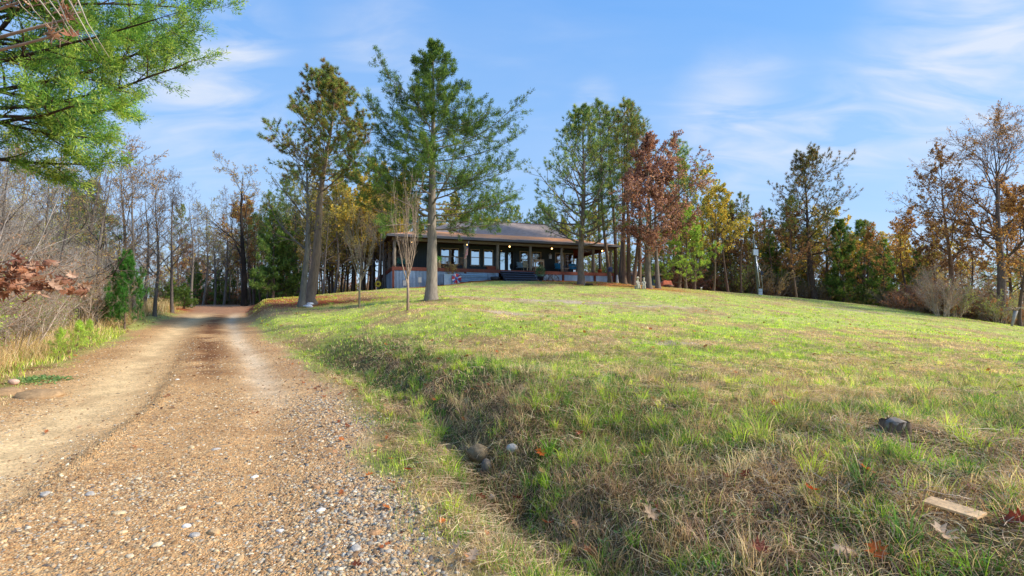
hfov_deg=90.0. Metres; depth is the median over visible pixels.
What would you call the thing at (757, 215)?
tree
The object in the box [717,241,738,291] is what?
evergreen tree
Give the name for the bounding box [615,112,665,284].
pine tree
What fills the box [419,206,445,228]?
tree
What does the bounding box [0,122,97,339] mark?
bare tree
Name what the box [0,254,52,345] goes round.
shrub
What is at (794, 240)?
tree
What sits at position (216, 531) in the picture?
stone
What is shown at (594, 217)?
tree
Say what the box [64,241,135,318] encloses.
shrub
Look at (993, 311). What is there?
shrub
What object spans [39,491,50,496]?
stone
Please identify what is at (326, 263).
pine tree
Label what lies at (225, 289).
tree
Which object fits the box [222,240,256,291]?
tree
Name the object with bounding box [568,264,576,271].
patio chair
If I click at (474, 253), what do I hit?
window
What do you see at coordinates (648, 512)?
fallen leaf
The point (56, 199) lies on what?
bare tree
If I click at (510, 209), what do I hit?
pine tree
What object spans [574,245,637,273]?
shrub
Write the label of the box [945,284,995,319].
shrub
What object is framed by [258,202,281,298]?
pine tree
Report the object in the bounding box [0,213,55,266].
shrub
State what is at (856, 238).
tree
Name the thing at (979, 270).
tree
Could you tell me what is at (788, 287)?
shrub
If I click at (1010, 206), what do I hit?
oak tree
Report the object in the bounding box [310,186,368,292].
tree
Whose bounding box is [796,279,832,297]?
shrub
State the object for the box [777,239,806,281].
tree
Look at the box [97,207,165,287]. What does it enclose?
shrub
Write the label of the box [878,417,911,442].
rock
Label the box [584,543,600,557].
fallen leaf
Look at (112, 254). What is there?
shrub
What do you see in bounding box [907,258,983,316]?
shrub
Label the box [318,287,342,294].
shrub
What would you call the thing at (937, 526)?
fallen leaf
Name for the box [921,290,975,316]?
shrub
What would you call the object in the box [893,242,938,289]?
tree
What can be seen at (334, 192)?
tree
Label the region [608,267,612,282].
birdhouse
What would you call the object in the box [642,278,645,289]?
statue
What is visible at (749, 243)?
tree
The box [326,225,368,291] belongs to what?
tree
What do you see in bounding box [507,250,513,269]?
door
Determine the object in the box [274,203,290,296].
pine tree
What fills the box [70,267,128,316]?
shrub
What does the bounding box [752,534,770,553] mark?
fallen leaf
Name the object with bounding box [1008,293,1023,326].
shrub
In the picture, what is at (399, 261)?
patio chair
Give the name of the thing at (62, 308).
shrub
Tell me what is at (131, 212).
bare tree
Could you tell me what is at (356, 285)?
shrub
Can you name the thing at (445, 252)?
window
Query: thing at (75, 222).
evergreen tree
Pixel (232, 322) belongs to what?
road
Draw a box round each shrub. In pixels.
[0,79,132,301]
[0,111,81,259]
[0,153,71,269]
[0,177,91,295]
[0,194,60,260]
[0,198,54,271]
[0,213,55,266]
[0,222,90,334]
[0,243,95,352]
[0,247,54,347]
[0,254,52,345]
[0,309,18,346]
[1,206,63,316]
[1,294,14,322]
[2,250,77,324]
[3,189,112,286]
[3,223,104,330]
[5,214,98,260]
[7,293,81,339]
[9,197,98,282]
[9,273,76,330]
[11,189,138,244]
[23,263,83,334]
[30,239,159,325]
[36,216,140,281]
[56,234,164,299]
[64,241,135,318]
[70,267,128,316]
[70,281,91,320]
[93,237,142,269]
[93,261,151,311]
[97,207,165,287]
[101,275,155,311]
[141,277,178,300]
[158,282,217,303]
[193,284,240,304]
[217,284,261,304]
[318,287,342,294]
[320,279,366,291]
[336,282,368,292]
[340,275,377,291]
[535,265,544,280]
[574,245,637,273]
[584,265,605,272]
[612,244,671,277]
[661,264,720,289]
[674,262,721,290]
[690,268,730,290]
[705,263,759,293]
[708,258,772,293]
[742,267,799,296]
[750,271,805,296]
[756,281,775,295]
[785,281,817,298]
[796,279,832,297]
[799,282,843,300]
[838,286,875,303]
[840,290,880,305]
[867,281,914,307]
[880,287,938,312]
[881,286,935,309]
[886,283,945,312]
[890,280,973,313]
[901,284,980,316]
[905,269,947,311]
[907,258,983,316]
[917,277,984,317]
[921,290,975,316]
[942,287,995,318]
[943,281,1023,319]
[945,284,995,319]
[956,280,992,318]
[960,278,1018,321]
[971,289,1023,323]
[982,297,1023,323]
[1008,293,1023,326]
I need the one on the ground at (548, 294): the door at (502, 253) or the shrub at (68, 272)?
the shrub at (68, 272)
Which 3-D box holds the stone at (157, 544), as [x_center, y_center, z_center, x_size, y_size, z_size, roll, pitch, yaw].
[-2.460,1.778,3.550,0.067,0.033,0.085,0,-3,-6]
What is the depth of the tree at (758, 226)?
55.08 m
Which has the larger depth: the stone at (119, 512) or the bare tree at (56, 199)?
the bare tree at (56, 199)
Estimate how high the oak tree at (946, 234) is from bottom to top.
14.799 m
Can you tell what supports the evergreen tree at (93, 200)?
on the ground at (548, 294)
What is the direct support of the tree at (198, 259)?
on the ground at (548, 294)
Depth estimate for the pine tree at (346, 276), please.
53.61 m
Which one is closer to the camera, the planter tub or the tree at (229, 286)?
the planter tub
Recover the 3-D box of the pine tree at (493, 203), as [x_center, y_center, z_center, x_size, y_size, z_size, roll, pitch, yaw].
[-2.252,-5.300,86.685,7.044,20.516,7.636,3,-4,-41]
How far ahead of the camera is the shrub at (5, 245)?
16.68 m
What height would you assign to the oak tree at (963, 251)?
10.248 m
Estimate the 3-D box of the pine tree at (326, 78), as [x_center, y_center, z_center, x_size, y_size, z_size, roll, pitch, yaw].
[-10.095,-5.233,26.986,6.146,13.242,6.266,0,-3,0]
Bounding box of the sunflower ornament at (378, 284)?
[375,281,380,286]
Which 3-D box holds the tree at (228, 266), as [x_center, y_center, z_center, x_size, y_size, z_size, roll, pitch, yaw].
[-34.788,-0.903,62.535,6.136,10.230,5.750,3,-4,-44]
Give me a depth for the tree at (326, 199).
44.29 m
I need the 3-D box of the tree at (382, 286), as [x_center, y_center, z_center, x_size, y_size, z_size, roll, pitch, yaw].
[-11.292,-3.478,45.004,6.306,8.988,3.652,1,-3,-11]
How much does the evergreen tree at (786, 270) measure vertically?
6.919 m
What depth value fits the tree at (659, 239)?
72.84 m
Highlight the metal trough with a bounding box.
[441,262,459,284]
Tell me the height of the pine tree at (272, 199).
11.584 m
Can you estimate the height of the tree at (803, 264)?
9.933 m
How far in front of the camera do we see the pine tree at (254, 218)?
50.97 m
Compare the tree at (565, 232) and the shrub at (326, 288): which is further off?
the tree at (565, 232)
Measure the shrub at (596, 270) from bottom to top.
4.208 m
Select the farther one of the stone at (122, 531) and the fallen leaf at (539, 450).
the fallen leaf at (539, 450)
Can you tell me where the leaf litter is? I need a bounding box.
[0,297,1023,565]
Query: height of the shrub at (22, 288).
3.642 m
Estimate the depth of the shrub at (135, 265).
26.63 m
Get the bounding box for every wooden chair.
[440,256,448,266]
[454,257,463,268]
[523,260,528,270]
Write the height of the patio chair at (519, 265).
0.930 m
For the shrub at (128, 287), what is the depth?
24.46 m
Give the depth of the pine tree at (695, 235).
45.91 m
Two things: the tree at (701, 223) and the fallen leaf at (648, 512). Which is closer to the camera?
the fallen leaf at (648, 512)
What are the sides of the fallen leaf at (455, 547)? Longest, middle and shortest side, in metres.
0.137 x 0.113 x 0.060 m
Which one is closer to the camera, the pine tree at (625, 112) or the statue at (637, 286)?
the statue at (637, 286)
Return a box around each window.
[440,248,449,264]
[450,248,459,265]
[470,249,479,265]
[483,250,492,266]
[520,251,527,263]
[532,252,540,267]
[555,253,563,267]
[564,253,573,267]
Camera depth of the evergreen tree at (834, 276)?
51.69 m
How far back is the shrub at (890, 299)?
45.22 m
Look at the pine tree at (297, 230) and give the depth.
51.51 m
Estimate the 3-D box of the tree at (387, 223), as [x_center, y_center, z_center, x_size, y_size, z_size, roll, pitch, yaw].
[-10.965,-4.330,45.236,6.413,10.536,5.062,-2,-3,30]
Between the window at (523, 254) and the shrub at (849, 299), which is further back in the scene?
the shrub at (849, 299)
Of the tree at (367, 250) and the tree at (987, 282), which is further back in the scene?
the tree at (987, 282)
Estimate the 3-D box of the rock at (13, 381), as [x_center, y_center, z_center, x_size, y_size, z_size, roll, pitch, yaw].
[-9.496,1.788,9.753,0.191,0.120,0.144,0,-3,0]
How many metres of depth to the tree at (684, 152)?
48.23 m
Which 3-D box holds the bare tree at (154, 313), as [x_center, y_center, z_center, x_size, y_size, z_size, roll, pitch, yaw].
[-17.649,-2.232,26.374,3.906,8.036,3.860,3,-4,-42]
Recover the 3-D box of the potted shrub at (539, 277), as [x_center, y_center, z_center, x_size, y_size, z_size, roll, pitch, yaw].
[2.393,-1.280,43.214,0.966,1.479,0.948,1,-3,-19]
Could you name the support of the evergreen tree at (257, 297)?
on the ground at (548, 294)
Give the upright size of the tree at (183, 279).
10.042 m
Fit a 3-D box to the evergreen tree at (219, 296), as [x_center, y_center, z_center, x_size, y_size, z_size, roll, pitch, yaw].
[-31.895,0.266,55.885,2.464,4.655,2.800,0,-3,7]
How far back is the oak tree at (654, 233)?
40.42 m
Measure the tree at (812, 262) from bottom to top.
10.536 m
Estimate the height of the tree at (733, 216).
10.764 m
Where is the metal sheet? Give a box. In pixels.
[461,273,486,281]
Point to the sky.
(751, 83)
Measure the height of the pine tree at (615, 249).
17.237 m
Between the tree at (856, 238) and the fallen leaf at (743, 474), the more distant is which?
the tree at (856, 238)
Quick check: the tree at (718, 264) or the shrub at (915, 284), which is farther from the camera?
the tree at (718, 264)
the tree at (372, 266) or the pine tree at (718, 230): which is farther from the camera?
the pine tree at (718, 230)
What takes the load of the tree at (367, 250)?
on the ground at (548, 294)
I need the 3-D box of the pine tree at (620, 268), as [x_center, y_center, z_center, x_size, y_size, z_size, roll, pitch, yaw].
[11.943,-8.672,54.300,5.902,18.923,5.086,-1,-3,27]
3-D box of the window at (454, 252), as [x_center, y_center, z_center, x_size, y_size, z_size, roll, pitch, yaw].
[-4.928,-2.670,44.000,0.862,1.490,0.118,1,-3,-19]
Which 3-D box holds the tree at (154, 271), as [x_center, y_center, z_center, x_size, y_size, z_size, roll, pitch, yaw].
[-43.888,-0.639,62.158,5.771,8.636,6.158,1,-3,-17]
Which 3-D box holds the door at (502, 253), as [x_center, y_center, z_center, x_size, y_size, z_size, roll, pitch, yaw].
[-0.836,-2.381,45.405,0.558,2.000,0.128,1,-3,-19]
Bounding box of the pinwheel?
[452,273,461,283]
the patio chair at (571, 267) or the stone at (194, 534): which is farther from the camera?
the patio chair at (571, 267)
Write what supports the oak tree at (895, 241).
on the ground at (548, 294)
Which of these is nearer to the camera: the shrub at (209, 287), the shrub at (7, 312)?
the shrub at (7, 312)
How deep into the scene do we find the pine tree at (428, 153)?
23.93 m
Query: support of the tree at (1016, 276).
on the ground at (548, 294)
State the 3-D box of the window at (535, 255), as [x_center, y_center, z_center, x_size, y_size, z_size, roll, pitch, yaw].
[2.241,-2.540,46.493,1.002,1.490,0.118,1,-3,-19]
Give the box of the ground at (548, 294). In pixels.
[0,280,1023,575]
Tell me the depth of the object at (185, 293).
35.93 m
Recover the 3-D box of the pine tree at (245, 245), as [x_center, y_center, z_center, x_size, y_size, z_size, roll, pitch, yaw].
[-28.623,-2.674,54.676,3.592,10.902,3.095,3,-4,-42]
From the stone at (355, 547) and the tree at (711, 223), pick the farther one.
the tree at (711, 223)
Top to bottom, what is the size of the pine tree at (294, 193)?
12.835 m
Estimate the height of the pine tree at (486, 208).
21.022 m
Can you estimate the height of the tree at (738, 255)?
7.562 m
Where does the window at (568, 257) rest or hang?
in the house
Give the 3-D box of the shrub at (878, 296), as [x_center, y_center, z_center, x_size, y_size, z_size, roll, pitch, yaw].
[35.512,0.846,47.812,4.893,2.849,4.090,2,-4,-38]
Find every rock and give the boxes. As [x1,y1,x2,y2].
[8,379,19,384]
[466,443,488,463]
[481,458,491,474]
[506,443,517,452]
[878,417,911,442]
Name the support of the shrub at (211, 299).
on the ground at (548, 294)
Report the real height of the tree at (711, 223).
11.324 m
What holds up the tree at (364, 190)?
on the ground at (548, 294)
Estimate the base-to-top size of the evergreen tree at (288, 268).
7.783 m
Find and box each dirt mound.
[0,387,24,395]
[13,389,63,398]
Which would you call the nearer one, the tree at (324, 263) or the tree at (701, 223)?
the tree at (324, 263)
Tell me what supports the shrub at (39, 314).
on the ground at (548, 294)
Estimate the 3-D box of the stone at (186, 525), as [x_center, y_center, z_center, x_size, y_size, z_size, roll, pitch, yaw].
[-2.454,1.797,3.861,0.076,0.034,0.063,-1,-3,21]
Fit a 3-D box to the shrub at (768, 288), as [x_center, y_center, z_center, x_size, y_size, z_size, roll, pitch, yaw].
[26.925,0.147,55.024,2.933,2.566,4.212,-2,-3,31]
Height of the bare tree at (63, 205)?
6.905 m
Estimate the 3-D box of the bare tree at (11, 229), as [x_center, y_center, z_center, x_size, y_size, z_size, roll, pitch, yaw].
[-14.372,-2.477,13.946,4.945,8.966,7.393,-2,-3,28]
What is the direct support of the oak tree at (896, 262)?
on the ground at (548, 294)
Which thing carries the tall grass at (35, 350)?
on the ground at (548, 294)
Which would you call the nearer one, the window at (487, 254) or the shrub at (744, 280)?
the window at (487, 254)
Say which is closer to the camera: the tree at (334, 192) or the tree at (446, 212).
the tree at (334, 192)
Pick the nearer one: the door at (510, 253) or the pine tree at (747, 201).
the door at (510, 253)
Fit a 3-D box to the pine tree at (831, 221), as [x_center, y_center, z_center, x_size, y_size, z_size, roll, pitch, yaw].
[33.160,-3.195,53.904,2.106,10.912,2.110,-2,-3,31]
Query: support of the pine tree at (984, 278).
on the ground at (548, 294)
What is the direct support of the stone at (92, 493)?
on the road
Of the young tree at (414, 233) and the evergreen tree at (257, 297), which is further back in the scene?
the evergreen tree at (257, 297)
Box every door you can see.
[499,250,505,269]
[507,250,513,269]
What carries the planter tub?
on the ground at (548, 294)
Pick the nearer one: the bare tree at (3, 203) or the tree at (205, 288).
the bare tree at (3, 203)
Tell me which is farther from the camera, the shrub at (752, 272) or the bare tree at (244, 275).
the shrub at (752, 272)
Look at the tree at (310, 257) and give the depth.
42.23 m
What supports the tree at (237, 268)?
on the ground at (548, 294)
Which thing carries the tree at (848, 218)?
on the ground at (548, 294)
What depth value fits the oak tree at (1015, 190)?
45.84 m
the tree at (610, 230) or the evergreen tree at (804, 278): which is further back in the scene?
the tree at (610, 230)
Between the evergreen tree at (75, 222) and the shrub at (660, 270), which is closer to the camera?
the evergreen tree at (75, 222)
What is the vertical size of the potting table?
1.070 m
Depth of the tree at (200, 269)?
70.40 m
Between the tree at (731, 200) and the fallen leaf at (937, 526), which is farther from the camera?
the tree at (731, 200)
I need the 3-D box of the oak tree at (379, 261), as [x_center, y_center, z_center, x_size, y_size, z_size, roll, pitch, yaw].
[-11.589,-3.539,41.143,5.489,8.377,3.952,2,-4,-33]
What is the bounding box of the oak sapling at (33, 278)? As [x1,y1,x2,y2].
[0,0,108,303]
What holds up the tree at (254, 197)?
on the ground at (548, 294)
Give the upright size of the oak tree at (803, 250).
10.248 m
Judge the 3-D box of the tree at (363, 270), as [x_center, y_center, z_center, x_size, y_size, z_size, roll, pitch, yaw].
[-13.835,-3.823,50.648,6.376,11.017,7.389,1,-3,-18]
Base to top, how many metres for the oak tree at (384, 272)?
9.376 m
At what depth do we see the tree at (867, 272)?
53.17 m
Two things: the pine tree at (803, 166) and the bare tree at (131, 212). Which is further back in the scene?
the pine tree at (803, 166)
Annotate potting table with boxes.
[533,259,543,270]
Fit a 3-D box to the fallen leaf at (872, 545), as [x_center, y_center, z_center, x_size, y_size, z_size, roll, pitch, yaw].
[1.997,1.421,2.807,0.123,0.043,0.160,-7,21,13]
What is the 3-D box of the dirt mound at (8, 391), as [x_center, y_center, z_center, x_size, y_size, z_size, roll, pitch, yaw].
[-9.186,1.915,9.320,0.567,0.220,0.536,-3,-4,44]
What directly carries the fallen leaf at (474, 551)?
on the ground at (548, 294)
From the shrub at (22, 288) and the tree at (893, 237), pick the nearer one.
the shrub at (22, 288)
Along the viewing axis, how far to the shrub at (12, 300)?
11.98 m
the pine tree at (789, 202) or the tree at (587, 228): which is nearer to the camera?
the pine tree at (789, 202)
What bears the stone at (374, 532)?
on the road
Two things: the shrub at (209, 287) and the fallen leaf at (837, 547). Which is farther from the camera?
the shrub at (209, 287)
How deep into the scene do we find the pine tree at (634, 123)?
42.50 m
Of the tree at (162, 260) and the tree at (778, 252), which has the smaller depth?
the tree at (778, 252)
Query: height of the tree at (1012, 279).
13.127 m
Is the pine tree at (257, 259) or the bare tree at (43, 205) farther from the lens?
the pine tree at (257, 259)
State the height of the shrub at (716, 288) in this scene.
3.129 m
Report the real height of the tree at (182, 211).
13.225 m
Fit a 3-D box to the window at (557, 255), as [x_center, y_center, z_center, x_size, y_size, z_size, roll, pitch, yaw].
[4.404,-2.501,47.245,0.997,1.490,0.118,1,-3,-19]
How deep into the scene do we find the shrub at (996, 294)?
40.79 m
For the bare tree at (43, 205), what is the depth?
22.18 m
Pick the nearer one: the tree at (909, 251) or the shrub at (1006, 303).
the shrub at (1006, 303)
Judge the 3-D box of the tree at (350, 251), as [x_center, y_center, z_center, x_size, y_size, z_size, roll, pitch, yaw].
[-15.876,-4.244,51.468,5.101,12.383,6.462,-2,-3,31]
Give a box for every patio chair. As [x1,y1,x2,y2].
[396,258,404,263]
[516,262,526,267]
[554,263,564,271]
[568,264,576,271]
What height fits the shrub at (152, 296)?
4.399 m
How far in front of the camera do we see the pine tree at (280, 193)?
50.39 m
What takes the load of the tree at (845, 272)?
on the ground at (548, 294)
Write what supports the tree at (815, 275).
on the ground at (548, 294)
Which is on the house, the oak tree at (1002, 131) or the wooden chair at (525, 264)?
the wooden chair at (525, 264)
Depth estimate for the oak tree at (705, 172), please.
50.63 m
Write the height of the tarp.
0.661 m
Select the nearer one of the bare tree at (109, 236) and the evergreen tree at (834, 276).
the bare tree at (109, 236)
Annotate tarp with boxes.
[660,280,673,286]
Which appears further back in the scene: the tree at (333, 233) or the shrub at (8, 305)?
the tree at (333, 233)
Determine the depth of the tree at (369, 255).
49.01 m
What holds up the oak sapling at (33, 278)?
on the ground at (548, 294)
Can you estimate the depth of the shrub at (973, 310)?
40.51 m
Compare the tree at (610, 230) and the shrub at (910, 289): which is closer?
the shrub at (910, 289)
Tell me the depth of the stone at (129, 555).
3.38 m
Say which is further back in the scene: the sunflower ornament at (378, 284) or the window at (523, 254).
the window at (523, 254)
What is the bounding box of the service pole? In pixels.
[752,235,762,294]
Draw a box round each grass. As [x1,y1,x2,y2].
[0,297,182,381]
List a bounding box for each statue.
[635,277,640,288]
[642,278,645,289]
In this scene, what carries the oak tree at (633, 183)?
on the ground at (548, 294)
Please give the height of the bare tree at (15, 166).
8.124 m
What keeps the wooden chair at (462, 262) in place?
on the house
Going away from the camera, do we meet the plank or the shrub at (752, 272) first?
the plank
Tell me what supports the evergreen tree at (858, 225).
on the ground at (548, 294)
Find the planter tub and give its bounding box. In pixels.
[490,276,499,280]
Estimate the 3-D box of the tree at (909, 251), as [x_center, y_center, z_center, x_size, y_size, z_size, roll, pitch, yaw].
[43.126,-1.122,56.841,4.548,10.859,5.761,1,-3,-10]
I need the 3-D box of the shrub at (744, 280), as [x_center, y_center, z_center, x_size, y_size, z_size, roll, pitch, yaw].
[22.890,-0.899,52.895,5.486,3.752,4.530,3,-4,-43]
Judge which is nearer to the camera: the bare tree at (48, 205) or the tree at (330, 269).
the bare tree at (48, 205)
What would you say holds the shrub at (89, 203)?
on the ground at (548, 294)
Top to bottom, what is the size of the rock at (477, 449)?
0.225 m
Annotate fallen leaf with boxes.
[449,539,461,554]
[465,547,479,561]
[535,446,544,455]
[572,519,582,526]
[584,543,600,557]
[644,504,659,521]
[740,470,749,476]
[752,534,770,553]
[832,543,854,559]
[864,537,890,558]
[929,521,958,541]
[965,482,982,494]
[1000,506,1023,523]
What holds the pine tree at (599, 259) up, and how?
on the ground at (548, 294)
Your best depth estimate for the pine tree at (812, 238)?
58.39 m
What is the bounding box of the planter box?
[486,266,495,269]
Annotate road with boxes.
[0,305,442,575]
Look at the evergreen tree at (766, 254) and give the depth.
55.69 m
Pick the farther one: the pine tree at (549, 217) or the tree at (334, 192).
the pine tree at (549, 217)
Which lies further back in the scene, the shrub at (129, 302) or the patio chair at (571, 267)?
the patio chair at (571, 267)
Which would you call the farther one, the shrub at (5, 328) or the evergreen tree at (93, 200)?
the evergreen tree at (93, 200)
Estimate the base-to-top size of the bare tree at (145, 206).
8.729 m
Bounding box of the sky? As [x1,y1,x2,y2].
[0,0,1023,297]
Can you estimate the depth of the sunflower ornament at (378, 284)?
40.27 m
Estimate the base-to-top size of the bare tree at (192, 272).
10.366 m
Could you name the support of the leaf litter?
on the ground at (548, 294)
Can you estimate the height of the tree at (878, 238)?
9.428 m
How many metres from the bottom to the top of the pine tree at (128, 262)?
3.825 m
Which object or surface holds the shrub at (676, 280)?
on the ground at (548, 294)
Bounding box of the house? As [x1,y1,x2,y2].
[376,219,620,288]
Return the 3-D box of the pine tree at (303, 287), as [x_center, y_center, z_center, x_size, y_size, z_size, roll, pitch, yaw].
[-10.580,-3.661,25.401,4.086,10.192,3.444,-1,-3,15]
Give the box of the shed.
[620,272,661,285]
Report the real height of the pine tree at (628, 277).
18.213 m
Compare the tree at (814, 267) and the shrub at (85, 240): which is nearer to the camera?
the shrub at (85, 240)
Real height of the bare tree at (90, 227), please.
10.366 m
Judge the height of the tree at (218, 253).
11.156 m
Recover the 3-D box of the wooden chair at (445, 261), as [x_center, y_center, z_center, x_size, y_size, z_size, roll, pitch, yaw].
[-5.634,-2.044,42.078,0.770,1.020,0.580,1,-3,-19]
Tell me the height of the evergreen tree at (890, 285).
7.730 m
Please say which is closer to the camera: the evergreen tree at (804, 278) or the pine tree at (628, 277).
the pine tree at (628, 277)
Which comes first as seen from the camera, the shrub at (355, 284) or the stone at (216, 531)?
the stone at (216, 531)
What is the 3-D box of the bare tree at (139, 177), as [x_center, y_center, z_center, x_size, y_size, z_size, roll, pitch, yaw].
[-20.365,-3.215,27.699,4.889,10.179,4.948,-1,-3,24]
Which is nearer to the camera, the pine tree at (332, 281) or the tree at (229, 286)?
the pine tree at (332, 281)
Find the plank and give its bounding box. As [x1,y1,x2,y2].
[922,496,986,519]
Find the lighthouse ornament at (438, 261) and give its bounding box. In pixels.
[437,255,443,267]
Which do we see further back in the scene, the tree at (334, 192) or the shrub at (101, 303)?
the tree at (334, 192)
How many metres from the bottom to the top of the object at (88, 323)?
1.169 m
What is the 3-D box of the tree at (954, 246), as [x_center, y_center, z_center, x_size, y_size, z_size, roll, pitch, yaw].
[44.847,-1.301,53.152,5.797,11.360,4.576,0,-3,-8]
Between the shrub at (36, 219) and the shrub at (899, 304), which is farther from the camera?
the shrub at (899, 304)
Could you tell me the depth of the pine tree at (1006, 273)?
55.47 m
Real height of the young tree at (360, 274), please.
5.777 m
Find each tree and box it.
[0,0,248,197]
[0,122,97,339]
[0,141,49,245]
[0,144,114,336]
[2,141,98,268]
[6,165,139,329]
[7,159,96,249]
[34,131,153,315]
[38,143,161,325]
[40,189,101,285]
[60,179,127,272]
[63,133,172,262]
[69,169,167,276]
[73,146,205,316]
[86,166,186,309]
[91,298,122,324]
[92,248,149,329]
[119,166,209,316]
[136,248,175,289]
[137,166,210,312]
[139,180,227,306]
[150,237,181,287]
[150,238,206,287]
[155,245,201,287]
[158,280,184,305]
[159,195,237,304]
[160,227,220,302]
[169,204,190,300]
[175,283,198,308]
[176,254,211,287]
[182,262,208,304]
[183,226,220,304]
[184,185,255,304]
[190,235,226,298]
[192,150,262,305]
[195,220,238,304]
[196,225,237,292]
[198,232,215,278]
[200,240,248,289]
[203,206,258,304]
[206,188,266,287]
[207,270,235,304]
[214,231,239,304]
[219,195,300,304]
[220,270,240,303]
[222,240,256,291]
[229,220,256,283]
[236,201,258,304]
[238,212,258,303]
[238,212,265,300]
[247,264,270,304]
[248,209,301,297]
[252,216,264,301]
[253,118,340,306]
[256,56,378,304]
[257,189,282,295]
[257,217,308,296]
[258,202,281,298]
[265,179,304,293]
[274,168,310,295]
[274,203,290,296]
[277,177,352,285]
[284,187,346,266]
[287,194,341,277]
[289,210,303,266]
[292,168,371,292]
[293,240,344,294]
[296,195,347,293]
[297,207,345,293]
[300,182,378,292]
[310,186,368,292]
[314,207,323,291]
[320,257,371,286]
[321,37,534,300]
[321,187,365,290]
[321,210,329,283]
[322,202,342,292]
[323,208,379,290]
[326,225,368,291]
[330,168,387,290]
[339,205,379,276]
[340,197,400,289]
[341,205,348,291]
[341,205,377,290]
[342,199,377,306]
[344,190,382,290]
[345,191,392,289]
[349,198,397,288]
[351,204,385,289]
[353,157,406,289]
[355,182,409,263]
[357,181,412,288]
[378,172,427,247]
[389,168,424,310]
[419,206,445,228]
[436,191,462,225]
[470,194,496,220]
[488,198,507,221]
[498,205,523,222]
[511,205,529,222]
[519,102,632,284]
[525,199,558,227]
[536,204,556,227]
[538,207,560,229]
[559,217,593,259]
[571,144,622,272]
[573,219,597,265]
[578,97,629,282]
[578,202,631,270]
[586,106,626,282]
[600,96,642,283]
[602,122,638,282]
[605,101,645,283]
[607,208,632,265]
[608,129,716,288]
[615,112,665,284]
[620,116,654,284]
[628,164,701,288]
[631,211,652,264]
[641,195,700,269]
[642,201,723,288]
[644,157,729,289]
[646,209,674,262]
[660,238,706,274]
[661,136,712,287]
[665,236,703,271]
[684,195,723,270]
[684,223,724,273]
[687,182,750,290]
[690,204,731,287]
[700,209,751,275]
[701,250,711,290]
[702,199,764,272]
[710,190,734,291]
[710,200,772,291]
[716,231,766,273]
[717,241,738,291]
[730,191,756,292]
[730,212,766,276]
[734,224,789,274]
[735,210,789,271]
[758,207,776,295]
[758,228,788,294]
[760,140,863,299]
[762,219,804,277]
[763,248,787,295]
[764,204,835,296]
[767,224,798,271]
[771,218,816,280]
[774,226,830,286]
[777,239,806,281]
[778,195,805,296]
[778,256,794,286]
[779,195,798,297]
[785,215,838,285]
[792,269,806,288]
[795,232,823,281]
[795,248,824,283]
[796,205,862,283]
[804,219,818,270]
[816,206,833,299]
[820,255,865,284]
[823,217,878,301]
[834,219,887,292]
[836,222,885,289]
[839,237,873,286]
[853,248,886,289]
[854,219,877,258]
[855,238,900,305]
[858,219,881,292]
[862,234,921,284]
[868,205,939,290]
[869,231,923,288]
[885,99,1023,323]
[891,229,936,289]
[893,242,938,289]
[894,138,1007,316]
[899,212,984,288]
[902,251,931,309]
[913,223,978,284]
[919,210,1023,317]
[934,174,1023,300]
[953,263,970,288]
[967,254,995,290]
[971,184,1023,326]
[973,260,996,294]
[980,273,996,292]
[990,253,1015,300]
[995,255,1019,299]
[1000,304,1023,325]
[1006,255,1023,299]
[1010,258,1023,302]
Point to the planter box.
(491, 267)
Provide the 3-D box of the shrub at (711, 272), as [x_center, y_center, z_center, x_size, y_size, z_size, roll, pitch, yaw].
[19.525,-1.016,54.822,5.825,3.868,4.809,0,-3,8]
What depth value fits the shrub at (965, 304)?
39.06 m
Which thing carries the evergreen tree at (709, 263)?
on the ground at (548, 294)
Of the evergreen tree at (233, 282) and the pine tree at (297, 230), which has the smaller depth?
the pine tree at (297, 230)
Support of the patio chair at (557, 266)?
on the house
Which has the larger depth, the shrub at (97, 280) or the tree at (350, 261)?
the tree at (350, 261)
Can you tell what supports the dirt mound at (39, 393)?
on the road
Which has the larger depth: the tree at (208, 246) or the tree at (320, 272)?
the tree at (208, 246)
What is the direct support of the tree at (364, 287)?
on the ground at (548, 294)
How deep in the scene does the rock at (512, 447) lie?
5.54 m
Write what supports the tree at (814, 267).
on the ground at (548, 294)
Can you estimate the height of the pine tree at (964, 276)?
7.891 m
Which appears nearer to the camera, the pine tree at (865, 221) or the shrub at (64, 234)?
the shrub at (64, 234)
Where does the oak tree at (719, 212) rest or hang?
on the ground at (548, 294)
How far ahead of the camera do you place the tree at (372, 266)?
44.55 m
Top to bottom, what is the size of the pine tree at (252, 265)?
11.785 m
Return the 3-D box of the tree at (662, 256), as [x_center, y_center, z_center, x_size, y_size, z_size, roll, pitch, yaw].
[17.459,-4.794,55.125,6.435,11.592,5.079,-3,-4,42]
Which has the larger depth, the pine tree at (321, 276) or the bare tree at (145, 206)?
the pine tree at (321, 276)
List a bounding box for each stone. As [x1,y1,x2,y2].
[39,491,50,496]
[84,491,94,495]
[94,549,103,553]
[111,510,125,514]
[117,530,127,533]
[125,553,133,557]
[151,541,162,547]
[182,523,190,528]
[189,532,200,537]
[208,528,220,534]
[235,555,243,561]
[350,544,360,551]
[368,529,380,535]
[416,505,424,510]

